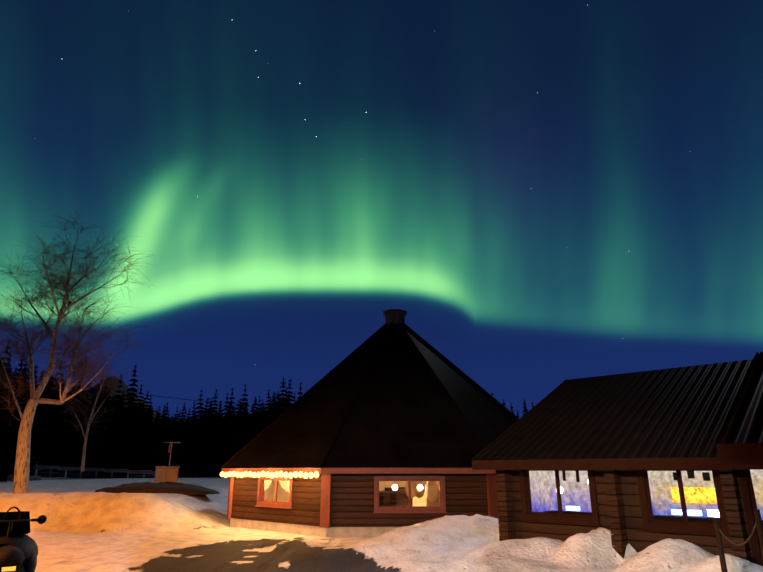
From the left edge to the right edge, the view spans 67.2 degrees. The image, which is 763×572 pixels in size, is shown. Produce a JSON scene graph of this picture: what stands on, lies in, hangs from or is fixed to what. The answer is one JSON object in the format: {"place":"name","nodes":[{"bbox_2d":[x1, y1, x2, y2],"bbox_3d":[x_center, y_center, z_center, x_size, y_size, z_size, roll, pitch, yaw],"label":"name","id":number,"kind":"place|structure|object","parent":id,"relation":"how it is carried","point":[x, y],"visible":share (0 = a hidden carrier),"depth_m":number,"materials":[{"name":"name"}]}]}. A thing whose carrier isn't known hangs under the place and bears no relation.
{"place":"outdoors","nodes":[
{"label":"outdoors","id":0,"kind":"place"},
{"bbox_2d":[29,471,225,477],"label":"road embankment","id":1,"kind":"structure","parent":0,"point":[54,474],"depth_m":54.35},
{"bbox_2d":[83,376,185,423],"bbox_3d":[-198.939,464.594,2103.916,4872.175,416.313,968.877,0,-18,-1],"label":"hill","id":2,"kind":"structure","parent":0,"point":[125,387],"depth_m":2483.53,"materials":[{"name":"plant"}]},
{"bbox_2d":[9,372,510,410],"bbox_3d":[-12.551,7.730,45.379,46.904,4.380,0.044,0,-18,-1],"label":"power line wire","id":3,"kind":"object","parent":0,"point":[175,398],"visible":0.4,"depth_m":44.93,"materials":[{"name":"black metal"}]},
{"bbox_2d":[0,473,762,571],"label":"ground snow","id":4,"kind":"structure","parent":0,"point":[85,527],"depth_m":13.06,"materials":[{"name":"white snow"}]},
{"bbox_2d":[0,337,11,482],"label":"spruce","id":5,"kind":"object","parent":4,"relation":"on","point":[4,434],"visible":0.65,"depth_m":38.45,"materials":[{"name":"black plant"}]},
{"bbox_2d":[0,362,11,415],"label":"spruce","id":6,"kind":"object","parent":4,"relation":"on","point":[9,394],"visible":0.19,"depth_m":65.94,"materials":[{"name":"plant"}]},
{"bbox_2d":[0,358,26,476],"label":"spruce","id":7,"kind":"object","parent":4,"relation":"on","point":[12,430],"visible":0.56,"depth_m":41.79,"materials":[{"name":"black plant"}]},
{"bbox_2d":[15,369,29,417],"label":"spruce","id":8,"kind":"object","parent":4,"relation":"on","point":[23,394],"visible":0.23,"depth_m":64.71,"materials":[{"name":"plant"}]},
{"bbox_2d":[0,506,46,571],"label":"snowmobile","id":9,"kind":"object","parent":4,"relation":"on","point":[18,549],"visible":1,"depth_m":9.03,"materials":[{"name":"black plastic"}]},
{"bbox_2d":[1,457,50,480],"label":"fence","id":10,"kind":"object","parent":4,"relation":"on","point":[10,477],"visible":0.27,"depth_m":44.17,"materials":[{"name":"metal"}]},
{"bbox_2d":[16,366,39,471],"bbox_3d":[-30.835,11.587,49.795,2.942,9.914,2.998,9,-20,-25],"label":"spruce","id":11,"kind":"object","parent":4,"relation":"on","point":[32,447],"visible":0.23,"depth_m":49.63,"materials":[{"name":"black plant"}]},
{"bbox_2d":[38,372,53,424],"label":"spruce","id":12,"kind":"object","parent":4,"relation":"on","point":[47,389],"visible":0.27,"depth_m":68.94,"materials":[{"name":"plant"}]},
{"bbox_2d":[36,362,65,465],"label":"spruce","id":13,"kind":"object","parent":4,"relation":"on","point":[50,421],"visible":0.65,"depth_m":66.54,"materials":[{"name":"black plant"}]},
{"bbox_2d":[50,385,77,461],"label":"spruce","id":14,"kind":"object","parent":4,"relation":"on","point":[70,413],"visible":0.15,"depth_m":67.42,"materials":[{"name":"black plant"}]},
{"bbox_2d":[69,382,80,471],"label":"spruce","id":15,"kind":"object","parent":4,"relation":"on","point":[75,401],"visible":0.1,"depth_m":68.56,"materials":[{"name":"black plant"}]},
{"bbox_2d":[0,209,152,493],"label":"birch","id":16,"kind":"object","parent":4,"relation":"on","point":[21,474],"visible":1,"depth_m":23.54,"materials":[{"name":"brown plant"}]},
{"bbox_2d":[67,383,94,471],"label":"spruce","id":17,"kind":"object","parent":4,"relation":"on","point":[92,402],"visible":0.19,"depth_m":65.74,"materials":[{"name":"black plant"}]},
{"bbox_2d":[54,353,126,470],"bbox_3d":[-16.866,6.928,32.925,4.021,7.067,3.502,0,-18,-1],"label":"thin birch","id":18,"kind":"object","parent":4,"relation":"on","point":[90,419],"visible":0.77,"depth_m":32.68,"materials":[{"name":"brown plant"}]},
{"bbox_2d":[34,465,154,477],"bbox_3d":[-32.655,17.481,54.296,30.168,2.080,0.156,-4,-18,13],"label":"fence","id":19,"kind":"object","parent":4,"relation":"on","point":[87,469],"visible":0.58,"depth_m":52.78,"materials":[{"name":"wood"}]},
{"bbox_2d":[82,386,106,472],"bbox_3d":[-32.442,15.995,65.182,3.098,10.498,3.345,6,-19,-19],"label":"spruce","id":20,"kind":"object","parent":4,"relation":"on","point":[96,456],"visible":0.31,"depth_m":64.16,"materials":[{"name":"plant"}]},
{"bbox_2d":[88,384,100,429],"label":"spruce","id":21,"kind":"object","parent":4,"relation":"on","point":[95,396],"visible":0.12,"depth_m":68.20,"materials":[{"name":"plant"}]},
{"bbox_2d":[98,365,142,477],"bbox_3d":[-24.803,12.896,55.873,3.980,11.161,3.498,9,-20,-26],"label":"spruce","id":22,"kind":"object","parent":4,"relation":"on","point":[122,453],"visible":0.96,"depth_m":54.78,"materials":[{"name":"black plant"}]},
{"bbox_2d":[129,398,148,474],"bbox_3d":[-24.181,15.039,57.546,2.397,8.078,2.442,3,-18,-10],"label":"spruce","id":23,"kind":"object","parent":4,"relation":"on","point":[142,464],"visible":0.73,"depth_m":57.09,"materials":[{"name":"black plant"}]},
{"bbox_2d":[133,384,144,427],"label":"spruce","id":24,"kind":"object","parent":4,"relation":"on","point":[139,400],"visible":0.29,"depth_m":73.66,"materials":[{"name":"plant"}]},
{"bbox_2d":[143,392,150,433],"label":"spruce","id":25,"kind":"object","parent":4,"relation":"on","point":[147,402],"visible":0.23,"depth_m":77.16,"materials":[{"name":"black plant"}]},
{"bbox_2d":[143,402,153,456],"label":"spruce","id":26,"kind":"object","parent":4,"relation":"on","point":[148,428],"visible":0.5,"depth_m":67.86,"materials":[{"name":"black plant"}]},
{"bbox_2d":[147,408,154,447],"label":"spruce","id":27,"kind":"object","parent":4,"relation":"on","point":[151,419],"visible":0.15,"depth_m":69.83,"materials":[{"name":"black plant"}]},
{"bbox_2d":[143,406,159,473],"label":"spruce","id":28,"kind":"object","parent":4,"relation":"on","point":[153,435],"visible":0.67,"depth_m":65.14,"materials":[{"name":"plant"}]},
{"bbox_2d":[145,406,161,474],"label":"spruce","id":29,"kind":"object","parent":4,"relation":"on","point":[159,410],"visible":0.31,"depth_m":67.04,"materials":[{"name":"plant"}]},
{"bbox_2d":[95,482,219,494],"bbox_3d":[-9.467,8.515,24.227,5.197,0.493,2.621,0,-18,-1],"label":"earth heap","id":30,"kind":"object","parent":4,"relation":"on","point":[169,487],"visible":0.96,"depth_m":23.36,"materials":[{"name":"brown soil"}]},
{"bbox_2d":[145,402,173,473],"bbox_3d":[-24.560,16.916,63.998,2.646,8.133,3.424,-14,-23,38],"label":"spruce","id":31,"kind":"object","parent":4,"relation":"on","point":[160,450],"visible":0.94,"depth_m":63.47,"materials":[{"name":"black plant"}]},
{"bbox_2d":[154,442,179,482],"bbox_3d":[-11.055,9.240,29.598,1.160,2.500,3.539,7,-19,-19],"label":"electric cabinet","id":32,"kind":"object","parent":4,"relation":"on","point":[169,473],"visible":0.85,"depth_m":27.96,"materials":[{"name":"beige wood"}]},
{"bbox_2d":[167,415,175,446],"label":"spruce","id":33,"kind":"object","parent":4,"relation":"on","point":[171,433],"visible":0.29,"depth_m":67.73,"materials":[{"name":"plant"}]},
{"bbox_2d":[165,413,181,472],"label":"spruce","id":34,"kind":"object","parent":4,"relation":"on","point":[174,439],"visible":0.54,"depth_m":65.41,"materials":[{"name":"plant"}]},
{"bbox_2d":[171,409,188,474],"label":"spruce","id":35,"kind":"object","parent":4,"relation":"on","point":[180,459],"visible":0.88,"depth_m":63.49,"materials":[{"name":"plant"}]},
{"bbox_2d":[176,403,189,452],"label":"spruce","id":36,"kind":"object","parent":4,"relation":"on","point":[181,424],"visible":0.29,"depth_m":68.85,"materials":[{"name":"black plant"}]},
{"bbox_2d":[182,411,195,474],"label":"spruce","id":37,"kind":"object","parent":4,"relation":"on","point":[188,432],"visible":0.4,"depth_m":68.45,"materials":[{"name":"green plant"}]},
{"bbox_2d":[178,389,205,474],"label":"spruce","id":38,"kind":"object","parent":4,"relation":"on","point":[190,433],"visible":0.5,"depth_m":66.32,"materials":[{"name":"black plant"}]},
{"bbox_2d":[184,413,202,475],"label":"spruce","id":39,"kind":"object","parent":4,"relation":"on","point":[193,463],"visible":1,"depth_m":62.76,"materials":[{"name":"green plant"}]},
{"bbox_2d":[190,401,198,473],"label":"spruce","id":40,"kind":"object","parent":4,"relation":"on","point":[193,413],"visible":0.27,"depth_m":80.17,"materials":[{"name":"plant"}]},
{"bbox_2d":[192,399,211,474],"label":"spruce","id":41,"kind":"object","parent":4,"relation":"on","point":[204,450],"visible":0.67,"depth_m":65.16,"materials":[{"name":"black plant"}]},
{"bbox_2d":[194,388,218,474],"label":"spruce","id":42,"kind":"object","parent":4,"relation":"on","point":[213,419],"visible":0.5,"depth_m":68.50,"materials":[{"name":"plant"}]},
{"bbox_2d":[201,399,211,474],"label":"spruce","id":43,"kind":"object","parent":4,"relation":"on","point":[208,418],"visible":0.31,"depth_m":69.74,"materials":[{"name":"black plant"}]},
{"bbox_2d":[202,408,222,475],"bbox_3d":[-18.197,17.142,63.815,2.345,7.518,2.563,-6,-19,17],"label":"spruce","id":44,"kind":"object","parent":4,"relation":"on","point":[213,453],"visible":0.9,"depth_m":62.97,"materials":[{"name":"green plant"}]},
{"bbox_2d":[208,401,223,474],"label":"spruce","id":45,"kind":"object","parent":4,"relation":"on","point":[221,420],"visible":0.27,"depth_m":67.93,"materials":[{"name":"black plant"}]},
{"bbox_2d":[220,392,228,418],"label":"spruce","id":46,"kind":"object","parent":4,"relation":"on","point":[226,405],"visible":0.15,"depth_m":87.17,"materials":[{"name":"plant"}]},
{"bbox_2d":[212,387,238,470],"bbox_3d":[-17.055,16.084,64.268,3.305,9.771,3.417,12,-21,-33],"label":"spruce","id":47,"kind":"object","parent":4,"relation":"on","point":[227,444],"visible":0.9,"depth_m":63.37,"materials":[{"name":"black plant"}]},
{"bbox_2d":[232,405,239,439],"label":"spruce","id":48,"kind":"object","parent":4,"relation":"on","point":[236,419],"visible":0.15,"depth_m":68.85,"materials":[{"name":"black plant"}]},
{"bbox_2d":[235,384,249,451],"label":"spruce","id":49,"kind":"object","parent":4,"relation":"on","point":[242,423],"visible":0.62,"depth_m":67.92,"materials":[{"name":"black plant"}]},
{"bbox_2d":[242,407,256,446],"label":"spruce","id":50,"kind":"object","parent":4,"relation":"on","point":[251,435],"visible":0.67,"depth_m":63.93,"materials":[{"name":"black plant"}]},
{"bbox_2d":[244,395,257,436],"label":"spruce","id":51,"kind":"object","parent":4,"relation":"on","point":[251,414],"visible":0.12,"depth_m":68.83,"materials":[{"name":"black plant"}]},
{"bbox_2d":[246,399,261,440],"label":"spruce","id":52,"kind":"object","parent":4,"relation":"on","point":[255,419],"visible":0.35,"depth_m":66.23,"materials":[{"name":"black plant"}]},
{"bbox_2d":[254,407,261,433],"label":"spruce","id":53,"kind":"object","parent":4,"relation":"on","point":[258,429],"visible":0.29,"depth_m":66.36,"materials":[{"name":"black plant"}]},
{"bbox_2d":[255,396,262,417],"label":"spruce","id":54,"kind":"object","parent":4,"relation":"on","point":[259,405],"visible":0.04,"depth_m":85.97,"materials":[{"name":"black plant"}]},
{"bbox_2d":[259,404,265,430],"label":"spruce","id":55,"kind":"object","parent":4,"relation":"on","point":[263,421],"visible":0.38,"depth_m":73.41,"materials":[{"name":"black plant"}]},
{"bbox_2d":[263,397,270,427],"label":"spruce","id":56,"kind":"object","parent":4,"relation":"on","point":[267,411],"visible":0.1,"depth_m":72.45,"materials":[{"name":"black plant"}]},
{"bbox_2d":[264,390,271,420],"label":"spruce","id":57,"kind":"object","parent":4,"relation":"on","point":[268,400],"visible":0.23,"depth_m":82.33,"materials":[{"name":"plant"}]},
{"bbox_2d":[264,392,275,426],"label":"spruce","id":58,"kind":"object","parent":4,"relation":"on","point":[270,415],"visible":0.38,"depth_m":65.58,"materials":[{"name":"black plant"}]},
{"bbox_2d":[266,397,276,423],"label":"spruce","id":59,"kind":"object","parent":4,"relation":"on","point":[268,421],"visible":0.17,"depth_m":65.82,"materials":[{"name":"black plant"}]},
{"bbox_2d":[274,393,280,418],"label":"spruce","id":60,"kind":"object","parent":4,"relation":"on","point":[277,409],"visible":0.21,"depth_m":70.86,"materials":[{"name":"green plant"}]},
{"bbox_2d":[276,377,286,414],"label":"spruce","id":61,"kind":"object","parent":4,"relation":"on","point":[282,398],"visible":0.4,"depth_m":74.25,"materials":[{"name":"green plant"}]},
{"bbox_2d":[281,380,293,412],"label":"spruce","id":62,"kind":"object","parent":4,"relation":"on","point":[289,395],"visible":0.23,"depth_m":73.32,"materials":[{"name":"green plant"}]},
{"bbox_2d":[297,383,302,398],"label":"spruce","id":63,"kind":"object","parent":4,"relation":"on","point":[300,388],"visible":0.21,"depth_m":67.15,"materials":[{"name":"plant"}]},
{"bbox_2d":[221,309,518,537],"bbox_3d":[0.576,5.201,23.436,12.716,8.710,12.716,0,-18,-1],"label":"log cabin","id":64,"kind":"object","parent":4,"relation":"on","point":[363,428],"visible":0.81,"depth_m":18.56,"materials":[{"name":"brown wood"}]},
{"bbox_2d":[220,471,319,478],"bbox_3d":[-3.710,6.021,18.321,5.106,0.219,0.197,-16,-24,40],"label":"fairy light string","id":65,"kind":"object","parent":64,"relation":"attached to","point":[282,474],"visible":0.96,"depth_m":18.03,"materials":[{"name":"plastic"}]},
{"bbox_2d":[392,485,422,489],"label":"ceiling lamps","id":66,"kind":"object","parent":64,"relation":"attached to","point":[394,487],"depth_m":18.17,"materials":[{"name":"white glass"}]},
{"bbox_2d":[472,352,762,566],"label":"cabin","id":67,"kind":"object","parent":4,"relation":"on","point":[639,461],"visible":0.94,"depth_m":11.58,"materials":[{"name":"wood"},{"name":"metal"},{"name":"glass"}]},
{"bbox_2d":[713,509,762,571],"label":"rope fence","id":68,"kind":"object","parent":4,"relation":"on","point":[758,524],"visible":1,"depth_m":7.87,"materials":[{"name":"brown wood"}]},
{"bbox_2d":[0,0,762,424],"label":"sky","id":69,"kind":"structure","parent":0,"point":[277,248],"materials":[{"name":"blue"}]}
]}

